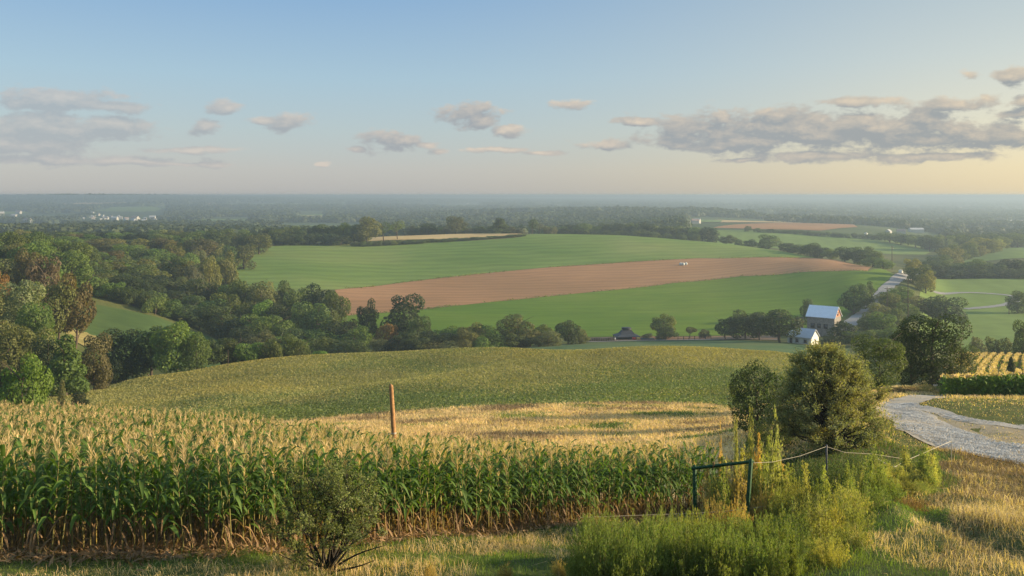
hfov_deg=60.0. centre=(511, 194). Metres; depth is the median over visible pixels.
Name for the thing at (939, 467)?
tall weed
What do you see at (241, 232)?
tree
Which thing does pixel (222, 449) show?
corn plant
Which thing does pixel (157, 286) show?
tree
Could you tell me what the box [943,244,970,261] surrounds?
tree
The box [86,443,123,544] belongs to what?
corn plant
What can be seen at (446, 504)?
corn plant
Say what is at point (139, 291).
tree
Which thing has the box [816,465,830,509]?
tall weed
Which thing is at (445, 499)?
corn plant
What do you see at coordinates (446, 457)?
corn plant
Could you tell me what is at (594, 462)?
corn plant
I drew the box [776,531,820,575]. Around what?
weed bush
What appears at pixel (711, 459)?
corn plant
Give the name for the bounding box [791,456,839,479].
weed bush
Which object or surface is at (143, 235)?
tree
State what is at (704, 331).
bush
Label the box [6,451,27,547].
corn plant
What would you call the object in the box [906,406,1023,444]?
track verge
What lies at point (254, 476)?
corn plant
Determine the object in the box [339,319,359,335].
bush
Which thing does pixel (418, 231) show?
tree
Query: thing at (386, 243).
bush
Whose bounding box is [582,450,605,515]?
corn plant
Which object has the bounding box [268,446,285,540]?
corn plant
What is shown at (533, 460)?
corn plant
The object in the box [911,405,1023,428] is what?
gravel side track
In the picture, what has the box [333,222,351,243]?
tree
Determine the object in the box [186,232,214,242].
tree
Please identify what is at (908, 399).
gravel track
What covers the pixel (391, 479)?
corn plant
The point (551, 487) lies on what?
corn plant
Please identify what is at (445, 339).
bush
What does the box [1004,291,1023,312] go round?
broadleaf tree
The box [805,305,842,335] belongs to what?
barn
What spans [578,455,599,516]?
corn plant
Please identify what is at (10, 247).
tree
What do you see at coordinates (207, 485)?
corn plant
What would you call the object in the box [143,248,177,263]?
tree
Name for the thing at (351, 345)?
tree
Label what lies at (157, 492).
corn plant
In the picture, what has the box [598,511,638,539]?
weed bush
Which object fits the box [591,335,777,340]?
farmyard ground
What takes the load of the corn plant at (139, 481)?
on the corn field soil
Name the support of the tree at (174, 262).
on the ground at (966, 407)
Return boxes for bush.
[71,391,90,405]
[102,355,128,383]
[312,350,327,353]
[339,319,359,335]
[350,242,360,245]
[364,241,372,245]
[374,323,399,348]
[382,240,390,245]
[413,341,426,349]
[422,341,445,349]
[423,561,437,575]
[433,339,461,348]
[434,335,455,347]
[451,328,477,344]
[455,339,472,347]
[471,336,493,346]
[479,331,491,343]
[482,333,505,347]
[483,338,511,347]
[494,331,524,345]
[497,559,513,575]
[507,328,533,346]
[525,331,550,346]
[531,331,562,346]
[550,556,566,575]
[562,521,615,575]
[565,501,616,562]
[565,550,584,575]
[575,329,590,343]
[576,499,619,542]
[579,520,633,575]
[594,513,637,554]
[594,518,647,575]
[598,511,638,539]
[606,518,663,575]
[609,519,652,546]
[623,508,655,537]
[627,505,672,564]
[635,517,684,575]
[638,503,684,560]
[640,494,681,532]
[642,333,652,338]
[644,520,696,575]
[659,512,714,575]
[660,505,704,554]
[661,499,703,531]
[676,509,717,549]
[678,502,715,544]
[678,515,732,575]
[691,511,750,575]
[697,517,748,555]
[698,329,710,337]
[700,489,730,527]
[701,507,739,534]
[714,500,757,540]
[714,512,763,554]
[715,521,769,575]
[716,457,740,520]
[721,485,753,530]
[728,523,785,575]
[733,512,782,563]
[737,447,758,526]
[740,510,768,534]
[744,226,752,230]
[744,509,798,552]
[745,417,800,451]
[750,475,780,527]
[751,524,806,575]
[758,496,820,549]
[758,501,797,530]
[762,474,794,525]
[770,513,816,560]
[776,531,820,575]
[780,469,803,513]
[781,482,834,520]
[784,455,815,487]
[788,423,807,441]
[788,471,827,497]
[789,490,853,545]
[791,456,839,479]
[793,230,803,233]
[799,528,850,568]
[805,461,846,490]
[810,474,860,503]
[813,483,880,532]
[815,232,826,235]
[816,453,864,475]
[818,334,838,344]
[824,513,874,552]
[830,232,838,236]
[830,479,872,517]
[839,233,850,237]
[841,331,873,345]
[841,476,895,511]
[842,451,878,471]
[842,454,875,493]
[856,469,903,500]
[857,234,866,238]
[860,330,877,343]
[863,451,896,477]
[866,234,876,239]
[870,471,906,502]
[871,329,899,340]
[879,327,900,342]
[880,386,906,393]
[883,460,909,484]
[888,476,922,496]
[891,493,930,511]
[893,385,924,394]
[897,461,923,475]
[902,470,940,491]
[903,478,933,494]
[916,384,945,395]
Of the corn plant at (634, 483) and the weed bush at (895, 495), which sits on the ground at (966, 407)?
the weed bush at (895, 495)
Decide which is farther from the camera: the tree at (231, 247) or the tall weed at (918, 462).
the tree at (231, 247)
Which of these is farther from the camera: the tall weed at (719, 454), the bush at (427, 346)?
the bush at (427, 346)
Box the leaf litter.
[0,508,702,570]
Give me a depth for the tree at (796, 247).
676.21 m
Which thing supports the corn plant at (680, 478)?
on the corn field soil
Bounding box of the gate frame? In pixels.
[691,458,753,521]
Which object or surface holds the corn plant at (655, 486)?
on the corn field soil
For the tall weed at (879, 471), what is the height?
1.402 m
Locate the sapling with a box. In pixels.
[56,379,66,409]
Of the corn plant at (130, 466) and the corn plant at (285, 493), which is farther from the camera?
the corn plant at (285, 493)
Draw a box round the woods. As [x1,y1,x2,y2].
[0,193,1023,246]
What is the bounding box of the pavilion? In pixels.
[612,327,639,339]
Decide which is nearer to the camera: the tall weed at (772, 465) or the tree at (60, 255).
the tall weed at (772, 465)
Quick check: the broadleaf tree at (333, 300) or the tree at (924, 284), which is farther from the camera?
the tree at (924, 284)
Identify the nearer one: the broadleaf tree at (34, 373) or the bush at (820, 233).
the broadleaf tree at (34, 373)
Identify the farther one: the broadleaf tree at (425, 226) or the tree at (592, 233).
the tree at (592, 233)
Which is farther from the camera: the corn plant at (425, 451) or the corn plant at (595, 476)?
the corn plant at (595, 476)
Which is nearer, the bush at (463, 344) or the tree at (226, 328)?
the bush at (463, 344)
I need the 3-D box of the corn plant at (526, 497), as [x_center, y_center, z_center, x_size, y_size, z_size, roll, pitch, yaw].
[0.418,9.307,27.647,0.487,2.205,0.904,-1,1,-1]
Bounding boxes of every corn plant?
[0,438,30,552]
[0,439,13,545]
[0,439,28,550]
[0,453,21,544]
[0,456,30,548]
[0,489,11,531]
[4,433,23,546]
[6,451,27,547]
[6,458,44,544]
[8,445,57,544]
[11,465,44,551]
[16,452,47,551]
[20,443,51,553]
[20,446,64,545]
[21,465,46,542]
[29,438,75,551]
[36,446,53,543]
[38,436,67,541]
[40,440,74,544]
[42,454,66,540]
[47,438,88,554]
[49,439,96,549]
[51,453,77,544]
[57,458,82,539]
[59,454,99,547]
[63,460,106,544]
[67,454,108,542]
[67,461,99,537]
[68,449,108,548]
[69,452,79,543]
[78,436,105,543]
[83,449,109,546]
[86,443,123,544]
[88,472,123,545]
[89,449,116,553]
[97,450,136,545]
[103,453,125,551]
[104,443,140,551]
[111,445,154,545]
[112,449,152,550]
[113,441,132,545]
[122,461,139,545]
[123,453,153,544]
[127,453,165,545]
[129,460,145,547]
[130,445,176,548]
[132,442,156,551]
[134,423,169,541]
[140,458,159,542]
[142,443,171,544]
[146,449,184,539]
[148,457,176,544]
[152,444,179,550]
[158,454,187,550]
[161,462,197,550]
[164,445,210,549]
[165,460,200,541]
[167,463,203,545]
[169,435,209,542]
[175,443,201,545]
[184,456,213,543]
[188,456,207,542]
[191,461,225,548]
[193,433,234,541]
[196,444,219,544]
[198,449,217,542]
[201,442,250,546]
[202,448,235,543]
[203,436,238,540]
[204,458,240,548]
[210,464,240,541]
[213,454,243,547]
[221,444,256,540]
[221,465,263,544]
[225,442,264,542]
[228,439,265,545]
[228,452,266,541]
[230,452,256,540]
[231,460,269,540]
[235,454,259,543]
[244,438,289,542]
[244,458,277,548]
[249,455,269,541]
[250,436,272,537]
[255,437,289,547]
[259,442,298,543]
[260,463,287,547]
[264,457,294,549]
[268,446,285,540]
[270,459,304,537]
[279,457,287,539]
[280,463,309,540]
[285,452,300,540]
[292,447,310,541]
[295,445,319,545]
[297,440,327,544]
[304,440,325,544]
[311,438,340,523]
[312,474,342,543]
[315,446,338,534]
[319,442,355,540]
[334,445,355,530]
[335,447,369,534]
[336,449,351,531]
[345,452,374,538]
[346,441,370,518]
[350,443,373,535]
[351,439,389,534]
[353,455,370,523]
[355,443,386,526]
[361,448,390,529]
[366,444,388,538]
[367,455,380,533]
[376,456,399,536]
[377,445,402,528]
[377,451,410,534]
[377,461,392,536]
[378,460,412,527]
[379,452,396,527]
[380,439,407,531]
[380,456,395,532]
[390,460,403,537]
[390,460,405,526]
[391,450,418,530]
[391,456,419,532]
[394,458,411,528]
[398,447,425,532]
[399,442,415,521]
[403,461,422,528]
[405,442,432,527]
[405,450,424,526]
[408,439,437,527]
[408,456,433,530]
[410,444,434,523]
[411,437,436,528]
[414,464,441,529]
[416,457,434,532]
[418,447,439,528]
[420,444,446,522]
[421,451,450,531]
[425,456,452,533]
[427,447,447,531]
[429,444,455,527]
[433,451,446,521]
[433,459,455,529]
[435,446,459,528]
[435,448,457,525]
[440,452,461,529]
[442,461,455,527]
[443,448,480,533]
[445,458,466,532]
[446,444,459,527]
[447,460,473,519]
[451,450,478,529]
[452,454,472,532]
[452,467,473,530]
[456,465,479,532]
[458,444,472,522]
[461,447,481,522]
[465,448,495,528]
[465,457,475,529]
[466,450,485,525]
[466,467,486,532]
[468,446,507,536]
[468,450,490,530]
[468,463,492,530]
[473,454,487,524]
[475,464,501,527]
[477,464,500,524]
[479,451,502,526]
[480,463,498,531]
[482,452,500,525]
[482,463,497,526]
[483,452,510,526]
[487,469,512,530]
[492,449,518,522]
[493,444,514,523]
[495,453,518,531]
[495,460,517,521]
[495,460,520,529]
[495,464,518,530]
[499,450,517,522]
[503,449,538,526]
[506,451,529,522]
[506,463,513,525]
[511,452,536,523]
[511,460,532,524]
[516,445,546,516]
[516,457,542,521]
[517,451,546,525]
[518,462,541,520]
[518,463,523,522]
[521,445,554,523]
[522,463,531,522]
[524,461,541,519]
[524,464,535,524]
[527,439,540,518]
[527,461,545,518]
[531,459,553,522]
[534,444,548,522]
[534,446,561,519]
[534,457,561,522]
[535,450,566,522]
[540,450,561,520]
[542,455,565,519]
[544,462,565,518]
[545,461,561,517]
[550,456,571,521]
[552,461,573,519]
[553,444,574,518]
[553,444,579,516]
[553,458,579,521]
[554,439,585,520]
[558,444,578,518]
[562,451,590,520]
[563,455,587,515]
[564,455,575,520]
[568,461,594,519]
[569,443,589,517]
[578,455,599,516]
[578,455,600,516]
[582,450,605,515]
[582,453,608,517]
[583,461,597,519]
[584,442,604,518]
[584,449,599,511]
[591,443,603,517]
[595,451,611,515]
[598,447,619,513]
[599,444,621,517]
[600,447,619,515]
[601,459,622,516]
[606,447,628,514]
[606,453,633,512]
[611,447,631,516]
[612,460,636,517]
[616,466,639,519]
[617,451,633,512]
[618,464,643,514]
[622,455,641,512]
[625,454,643,517]
[629,453,643,514]
[631,458,642,512]
[633,444,660,510]
[635,443,651,516]
[635,453,659,514]
[637,459,655,510]
[639,458,662,513]
[645,458,657,513]
[647,449,668,511]
[649,449,673,515]
[650,458,665,511]
[652,457,671,507]
[653,464,664,512]
[658,458,678,516]
[660,464,681,516]
[662,462,681,513]
[663,441,689,502]
[663,450,675,512]
[663,453,676,510]
[665,442,692,512]
[668,448,692,513]
[669,449,683,510]
[672,449,692,508]
[673,446,684,514]
[676,442,700,496]
[679,456,698,510]
[681,445,704,507]
[683,441,707,506]
[685,442,702,507]
[685,456,697,511]
[689,460,702,508]
[695,451,703,505]
[699,448,708,509]
[702,438,723,467]
[702,453,718,482]
[703,441,714,503]
[706,445,718,482]
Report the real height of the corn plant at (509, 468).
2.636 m
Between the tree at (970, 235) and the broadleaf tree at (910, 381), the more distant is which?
the tree at (970, 235)
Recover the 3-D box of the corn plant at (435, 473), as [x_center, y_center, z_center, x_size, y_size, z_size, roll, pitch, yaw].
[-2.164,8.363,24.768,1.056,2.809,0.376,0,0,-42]
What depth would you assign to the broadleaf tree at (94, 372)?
169.06 m
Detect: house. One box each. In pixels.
[111,216,118,219]
[691,219,698,223]
[787,328,819,344]
[896,229,905,234]
[908,228,924,232]
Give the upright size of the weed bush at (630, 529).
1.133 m
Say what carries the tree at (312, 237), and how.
on the ground at (966, 407)
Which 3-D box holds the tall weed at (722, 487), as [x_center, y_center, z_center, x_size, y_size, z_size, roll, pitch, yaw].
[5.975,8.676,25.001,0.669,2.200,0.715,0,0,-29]
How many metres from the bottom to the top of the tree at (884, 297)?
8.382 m
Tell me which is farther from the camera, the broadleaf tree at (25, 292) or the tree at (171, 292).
the tree at (171, 292)
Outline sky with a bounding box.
[0,0,1023,196]
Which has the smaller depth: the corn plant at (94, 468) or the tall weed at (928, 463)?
the corn plant at (94, 468)
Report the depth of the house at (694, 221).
1396.66 m
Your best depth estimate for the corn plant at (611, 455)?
28.74 m
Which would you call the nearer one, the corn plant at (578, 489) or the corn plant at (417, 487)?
the corn plant at (417, 487)
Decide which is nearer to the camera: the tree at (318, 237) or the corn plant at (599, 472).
the corn plant at (599, 472)
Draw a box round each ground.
[0,197,1023,575]
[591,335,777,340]
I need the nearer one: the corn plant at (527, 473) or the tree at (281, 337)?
the corn plant at (527, 473)
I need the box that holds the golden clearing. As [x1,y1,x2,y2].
[66,329,106,349]
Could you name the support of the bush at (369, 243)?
on the ground at (966, 407)
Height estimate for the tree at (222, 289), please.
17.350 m
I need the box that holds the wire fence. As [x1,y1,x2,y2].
[580,440,951,517]
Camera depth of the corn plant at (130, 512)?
19.85 m
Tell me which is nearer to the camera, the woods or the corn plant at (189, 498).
the corn plant at (189, 498)
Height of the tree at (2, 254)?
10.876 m
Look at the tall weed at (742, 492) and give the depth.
25.15 m
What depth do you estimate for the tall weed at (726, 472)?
26.43 m
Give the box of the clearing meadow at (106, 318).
[74,304,228,371]
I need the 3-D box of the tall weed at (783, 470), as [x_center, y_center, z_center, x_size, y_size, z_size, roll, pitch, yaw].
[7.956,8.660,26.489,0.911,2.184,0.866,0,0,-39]
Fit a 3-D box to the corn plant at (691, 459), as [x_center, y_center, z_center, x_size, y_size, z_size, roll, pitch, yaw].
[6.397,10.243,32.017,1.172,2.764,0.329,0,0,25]
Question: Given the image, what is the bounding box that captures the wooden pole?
[385,384,396,442]
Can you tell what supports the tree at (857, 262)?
on the ground at (966, 407)
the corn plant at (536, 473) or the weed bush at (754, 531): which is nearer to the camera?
the weed bush at (754, 531)
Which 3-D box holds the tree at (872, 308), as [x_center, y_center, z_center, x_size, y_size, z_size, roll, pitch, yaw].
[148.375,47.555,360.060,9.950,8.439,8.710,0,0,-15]
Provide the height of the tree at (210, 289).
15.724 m
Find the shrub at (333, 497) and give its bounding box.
[257,448,387,571]
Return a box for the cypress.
[1006,356,1014,372]
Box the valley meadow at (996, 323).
[919,278,1023,351]
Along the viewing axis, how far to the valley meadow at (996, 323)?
458.66 m
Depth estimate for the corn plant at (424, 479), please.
23.18 m
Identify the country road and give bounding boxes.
[843,273,917,327]
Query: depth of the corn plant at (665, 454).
31.34 m
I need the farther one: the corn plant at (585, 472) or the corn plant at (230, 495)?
the corn plant at (585, 472)
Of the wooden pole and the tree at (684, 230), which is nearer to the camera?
the wooden pole
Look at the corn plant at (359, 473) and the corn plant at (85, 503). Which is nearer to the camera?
the corn plant at (85, 503)
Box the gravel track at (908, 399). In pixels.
[876,384,1023,463]
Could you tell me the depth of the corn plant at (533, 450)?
27.98 m
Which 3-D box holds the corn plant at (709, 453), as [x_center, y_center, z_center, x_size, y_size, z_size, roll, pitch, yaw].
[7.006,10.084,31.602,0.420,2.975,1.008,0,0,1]
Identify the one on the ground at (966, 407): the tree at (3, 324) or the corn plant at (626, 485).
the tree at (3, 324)
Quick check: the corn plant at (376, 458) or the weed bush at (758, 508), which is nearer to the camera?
the corn plant at (376, 458)
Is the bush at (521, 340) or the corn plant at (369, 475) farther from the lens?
the bush at (521, 340)
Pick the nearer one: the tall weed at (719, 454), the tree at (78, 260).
the tall weed at (719, 454)
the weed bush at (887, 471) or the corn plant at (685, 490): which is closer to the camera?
the weed bush at (887, 471)
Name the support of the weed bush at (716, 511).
on the ground at (966, 407)
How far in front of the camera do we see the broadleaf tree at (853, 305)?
390.75 m
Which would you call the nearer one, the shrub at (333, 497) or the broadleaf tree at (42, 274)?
the shrub at (333, 497)
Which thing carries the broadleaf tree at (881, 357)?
on the ground at (966, 407)
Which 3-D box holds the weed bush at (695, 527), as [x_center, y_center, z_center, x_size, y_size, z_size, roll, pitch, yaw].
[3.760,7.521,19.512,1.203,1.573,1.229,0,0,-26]
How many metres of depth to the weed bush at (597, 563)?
17.28 m
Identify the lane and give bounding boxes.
[589,339,777,341]
[933,291,1019,308]
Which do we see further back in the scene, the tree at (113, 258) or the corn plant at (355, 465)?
the tree at (113, 258)
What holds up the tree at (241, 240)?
on the ground at (966, 407)
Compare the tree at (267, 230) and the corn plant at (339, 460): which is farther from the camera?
the tree at (267, 230)
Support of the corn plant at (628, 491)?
on the corn field soil
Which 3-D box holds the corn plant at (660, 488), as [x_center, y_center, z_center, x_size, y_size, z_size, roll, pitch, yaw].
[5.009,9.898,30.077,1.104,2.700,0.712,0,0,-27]
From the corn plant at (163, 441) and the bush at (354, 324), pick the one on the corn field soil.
the corn plant at (163, 441)
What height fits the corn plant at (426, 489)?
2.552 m
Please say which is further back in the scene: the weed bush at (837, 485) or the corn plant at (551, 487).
the corn plant at (551, 487)
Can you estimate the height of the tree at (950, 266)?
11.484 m
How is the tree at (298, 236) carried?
on the ground at (966, 407)
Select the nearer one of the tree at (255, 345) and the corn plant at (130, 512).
the corn plant at (130, 512)
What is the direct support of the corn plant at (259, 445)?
on the corn field soil
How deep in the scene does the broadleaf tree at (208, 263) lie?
439.29 m
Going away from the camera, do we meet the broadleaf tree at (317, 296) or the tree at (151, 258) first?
the broadleaf tree at (317, 296)
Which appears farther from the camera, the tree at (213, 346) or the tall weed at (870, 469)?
the tree at (213, 346)
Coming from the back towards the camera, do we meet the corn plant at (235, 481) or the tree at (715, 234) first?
the tree at (715, 234)
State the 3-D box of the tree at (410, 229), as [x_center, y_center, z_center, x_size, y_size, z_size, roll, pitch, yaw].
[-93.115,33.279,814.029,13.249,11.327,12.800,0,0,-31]
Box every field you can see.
[0,211,28,213]
[0,399,711,540]
[25,347,799,421]
[64,202,126,203]
[96,209,146,211]
[198,219,245,220]
[222,234,815,290]
[335,257,870,314]
[341,269,893,337]
[369,233,519,240]
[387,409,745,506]
[690,220,798,222]
[701,219,721,221]
[706,230,933,254]
[713,223,856,230]
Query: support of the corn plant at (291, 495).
on the corn field soil
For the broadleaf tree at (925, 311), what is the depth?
385.33 m
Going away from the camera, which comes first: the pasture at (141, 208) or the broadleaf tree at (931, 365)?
the broadleaf tree at (931, 365)
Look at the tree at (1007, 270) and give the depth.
581.96 m
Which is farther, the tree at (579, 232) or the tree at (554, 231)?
the tree at (579, 232)
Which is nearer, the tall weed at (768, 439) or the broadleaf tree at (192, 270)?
the tall weed at (768, 439)
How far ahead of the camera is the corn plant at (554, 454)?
27.82 m
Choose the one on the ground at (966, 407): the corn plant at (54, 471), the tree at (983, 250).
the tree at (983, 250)
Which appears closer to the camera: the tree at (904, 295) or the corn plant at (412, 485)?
the corn plant at (412, 485)
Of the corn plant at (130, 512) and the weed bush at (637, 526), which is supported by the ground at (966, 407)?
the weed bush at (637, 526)
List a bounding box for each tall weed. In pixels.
[697,468,710,521]
[700,474,720,518]
[710,456,731,504]
[715,466,733,532]
[717,420,722,480]
[719,456,731,496]
[729,460,754,524]
[731,417,739,491]
[738,444,747,481]
[740,448,756,512]
[747,408,756,482]
[751,441,773,525]
[753,432,761,481]
[763,435,776,482]
[766,404,784,508]
[767,450,788,490]
[771,465,795,508]
[781,535,800,575]
[786,462,797,497]
[797,460,814,506]
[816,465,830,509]
[839,460,855,492]
[861,454,876,497]
[866,445,882,474]
[874,452,888,491]
[884,475,901,487]
[894,465,905,485]
[896,450,909,473]
[900,445,911,468]
[904,459,919,475]
[906,470,925,484]
[912,453,924,469]
[917,444,929,473]
[922,447,939,485]
[923,465,941,492]
[933,450,942,482]
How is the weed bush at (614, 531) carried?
on the ground at (966, 407)
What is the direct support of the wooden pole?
on the corn field soil
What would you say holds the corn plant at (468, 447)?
on the corn field soil
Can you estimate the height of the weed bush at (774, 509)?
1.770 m
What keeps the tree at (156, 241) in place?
on the ground at (966, 407)
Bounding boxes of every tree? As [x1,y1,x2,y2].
[0,230,17,256]
[0,241,8,261]
[0,243,29,260]
[0,257,33,285]
[0,261,12,281]
[0,271,11,302]
[0,279,45,327]
[0,297,6,315]
[0,319,10,356]
[0,324,33,367]
[0,351,53,407]
[0,359,17,404]
[2,231,30,256]
[5,240,51,263]
[11,301,56,351]
[12,248,40,299]
[12,326,56,380]
[14,229,31,234]
[17,261,67,290]
[21,231,45,253]
[22,254,61,314]
[31,336,61,387]
[35,235,54,250]
[41,281,79,345]
[42,245,71,278]
[46,332,89,395]
[47,238,70,253]
[48,236,85,244]
[49,249,94,290]
[50,271,96,348]
[54,232,76,237]
[56,241,92,268]
[65,260,96,275]
[66,233,85,239]
[75,234,102,241]
[76,267,104,280]
[76,276,103,294]
[79,331,113,389]
[85,239,106,249]
[85,246,101,262]
[88,364,113,388]
[89,277,109,295]
[93,263,113,273]
[93,282,125,299]
[94,241,126,252]
[94,273,115,281]
[98,253,115,260]
[98,260,127,272]
[99,250,124,259]
[99,327,148,381]
[100,275,139,290]
[103,232,133,239]
[104,238,128,246]
[107,266,138,274]
[108,286,134,304]
[109,243,147,258]
[111,259,141,270]
[114,233,141,240]
[114,278,150,292]
[115,257,134,265]
[117,273,131,276]
[119,230,139,234]
[122,288,145,305]
[124,325,173,378]
[126,232,149,243]
[127,273,158,285]
[129,248,153,260]
[129,264,158,276]
[129,282,152,294]
[130,238,151,250]
[132,290,168,305]
[133,291,152,308]
[135,256,160,268]
[135,258,160,274]
[137,268,171,276]
[141,297,166,314]
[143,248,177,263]
[143,291,170,309]
[147,233,173,242]
[148,279,168,292]
[149,237,170,252]
[149,320,200,373]
[150,275,175,291]
[153,299,182,317]
[156,229,176,234]
[159,255,190,280]
[160,239,180,255]
[161,304,211,324]
[162,232,181,242]
[162,244,184,269]
[164,290,188,305]
[166,276,189,298]
[170,235,190,246]
[170,261,212,284]
[176,237,192,254]
[176,278,209,302]
[177,232,199,248]
[179,331,211,369]
[180,253,199,269]
[180,295,208,310]
[180,310,217,329]
[183,238,218,257]
[184,264,204,295]
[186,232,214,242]
[189,250,207,265]
[196,298,228,326]
[197,255,221,287]
[200,338,233,364]
[201,281,221,301]
[202,304,238,336]
[204,232,222,246]
[204,239,224,259]
[207,232,234,250]
[207,255,237,281]
[207,281,248,303]
[210,292,245,320]
[215,317,256,341]
[215,338,246,364]
[216,250,238,288]
[219,244,242,267]
[221,228,235,240]
[222,235,244,250]
[226,279,260,311]
[228,326,252,348]
[232,229,249,239]
[232,243,256,269]
[233,343,258,362]
[234,302,254,323]
[235,232,254,253]
[239,314,274,341]
[241,330,275,351]
[242,233,272,253]
[243,279,277,315]
[245,342,274,358]
[246,299,279,320]
[248,232,263,241]
[248,314,294,339]
[258,340,282,358]
[263,228,279,243]
[264,302,288,328]
[265,336,292,354]
[268,230,281,244]
[269,333,302,356]
[270,232,288,244]
[272,228,288,243]
[273,280,296,317]
[275,327,308,339]
[278,233,298,244]
[282,225,301,234]
[283,287,315,326]
[283,305,307,334]
[287,234,310,245]
[290,301,333,334]
[291,339,310,355]
[294,227,307,243]
[294,329,320,339]
[300,283,336,316]
[303,233,316,244]
[304,329,347,351]
[307,225,321,235]
[307,336,332,353]
[309,224,330,234]
[310,233,326,243]
[312,306,343,328]
[320,226,342,237]
[320,291,350,324]
[321,233,340,244]
[321,321,354,351]
[327,235,350,244]
[327,339,361,353]
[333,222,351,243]
[339,325,372,347]
[342,224,364,241]
[345,340,369,352]
[354,216,381,242]
[356,298,378,344]
[370,338,392,351]
[376,222,391,241]
[380,293,424,338]
[381,332,413,350]
[391,220,404,238]
[400,332,432,350]
[404,225,417,235]
[406,315,431,336]
[410,227,427,234]
[414,331,456,348]
[419,223,436,234]
[427,330,448,337]
[436,227,445,234]
[439,227,451,233]
[439,325,467,337]
[445,216,468,233]
[457,322,486,339]
[463,228,473,233]
[472,226,487,233]
[473,325,497,337]
[489,217,511,233]
[496,313,540,347]
[500,227,515,233]
[514,228,528,233]
[528,219,537,233]
[534,222,546,233]
[535,324,553,343]
[543,227,550,233]
[547,227,557,233]
[554,320,580,343]
[556,228,576,233]
[564,224,577,230]
[568,229,587,233]
[572,223,592,233]
[587,225,603,232]
[587,232,600,234]
[594,230,611,234]
[598,223,610,234]
[602,223,624,234]
[610,231,623,234]
[620,223,635,234]
[620,232,639,236]
[627,223,638,234]
[632,229,650,236]
[636,222,656,232]
[644,231,662,237]
[649,225,666,237]
[649,313,676,332]
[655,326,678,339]
[658,226,677,235]
[662,233,671,238]
[664,225,686,238]
[673,232,686,239]
[675,227,694,237]
[686,227,705,239]
[686,235,700,240]
[686,327,696,333]
[692,227,713,241]
[705,228,719,242]
[715,316,741,338]
[718,235,737,243]
[727,359,792,431]
[728,309,761,339]
[734,240,743,245]
[742,239,757,246]
[742,311,773,339]
[753,309,803,342]
[756,234,782,248]
[758,337,905,455]
[778,243,800,252]
[788,244,810,254]
[799,299,812,324]
[800,242,820,256]
[812,247,829,257]
[820,249,838,258]
[826,320,857,343]
[832,246,855,261]
[837,283,871,313]
[841,250,861,264]
[850,246,878,260]
[850,334,908,390]
[857,312,881,329]
[858,281,875,306]
[859,257,884,267]
[865,250,883,260]
[866,302,891,314]
[867,311,900,331]
[872,292,900,309]
[874,258,894,268]
[877,232,902,242]
[879,288,909,305]
[880,308,906,324]
[888,326,930,384]
[889,234,909,243]
[894,302,921,318]
[895,286,914,296]
[895,313,972,386]
[898,234,917,244]
[901,296,933,313]
[902,258,922,273]
[904,236,918,246]
[904,264,935,285]
[915,235,932,245]
[915,270,936,293]
[916,235,943,251]
[920,304,943,319]
[922,260,949,272]
[923,295,969,326]
[924,266,950,277]
[925,254,953,263]
[931,234,957,247]
[935,247,963,263]
[937,259,965,273]
[939,269,968,278]
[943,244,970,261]
[944,233,971,250]
[946,345,980,373]
[952,266,982,277]
[959,233,985,242]
[959,242,978,259]
[960,241,990,256]
[962,265,994,277]
[963,259,992,276]
[968,336,987,353]
[969,237,1002,253]
[976,234,992,241]
[977,238,1006,250]
[979,261,1007,271]
[984,268,1011,277]
[985,336,1001,354]
[987,233,1012,243]
[992,236,1012,247]
[994,262,1016,270]
[995,267,1022,277]
[996,337,1012,357]
[999,259,1023,271]
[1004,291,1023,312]
[1006,232,1023,246]
[1011,268,1023,278]
[1011,319,1023,358]
[1014,260,1023,270]
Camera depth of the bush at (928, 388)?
71.86 m
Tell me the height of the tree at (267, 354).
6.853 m
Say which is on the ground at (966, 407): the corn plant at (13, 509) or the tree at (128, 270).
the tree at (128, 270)
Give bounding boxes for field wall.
[584,338,614,341]
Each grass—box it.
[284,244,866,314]
[729,377,1023,473]
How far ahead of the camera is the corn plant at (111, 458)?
18.96 m
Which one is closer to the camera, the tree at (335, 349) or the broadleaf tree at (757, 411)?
the broadleaf tree at (757, 411)
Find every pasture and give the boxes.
[104,206,161,210]
[512,340,849,358]
[962,248,1023,261]
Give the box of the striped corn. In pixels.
[936,351,1023,396]
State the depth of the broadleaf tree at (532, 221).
769.35 m
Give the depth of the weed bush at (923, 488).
26.31 m
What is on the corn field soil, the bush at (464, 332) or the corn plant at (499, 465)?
the corn plant at (499, 465)
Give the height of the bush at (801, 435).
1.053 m
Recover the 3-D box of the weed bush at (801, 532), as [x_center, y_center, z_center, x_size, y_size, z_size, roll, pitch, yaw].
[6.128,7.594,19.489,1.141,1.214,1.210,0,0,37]
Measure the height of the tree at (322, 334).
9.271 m
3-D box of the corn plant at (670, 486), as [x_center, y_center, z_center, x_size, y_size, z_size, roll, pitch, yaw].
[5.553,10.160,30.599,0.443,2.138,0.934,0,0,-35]
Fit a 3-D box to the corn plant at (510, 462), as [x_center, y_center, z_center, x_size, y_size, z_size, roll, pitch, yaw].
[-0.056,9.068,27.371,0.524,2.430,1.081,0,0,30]
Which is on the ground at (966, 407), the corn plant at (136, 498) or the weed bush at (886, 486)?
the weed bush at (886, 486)
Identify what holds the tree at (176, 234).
on the ground at (966, 407)
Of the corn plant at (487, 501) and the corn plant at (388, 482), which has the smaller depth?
the corn plant at (388, 482)
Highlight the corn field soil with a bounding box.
[3,493,703,559]

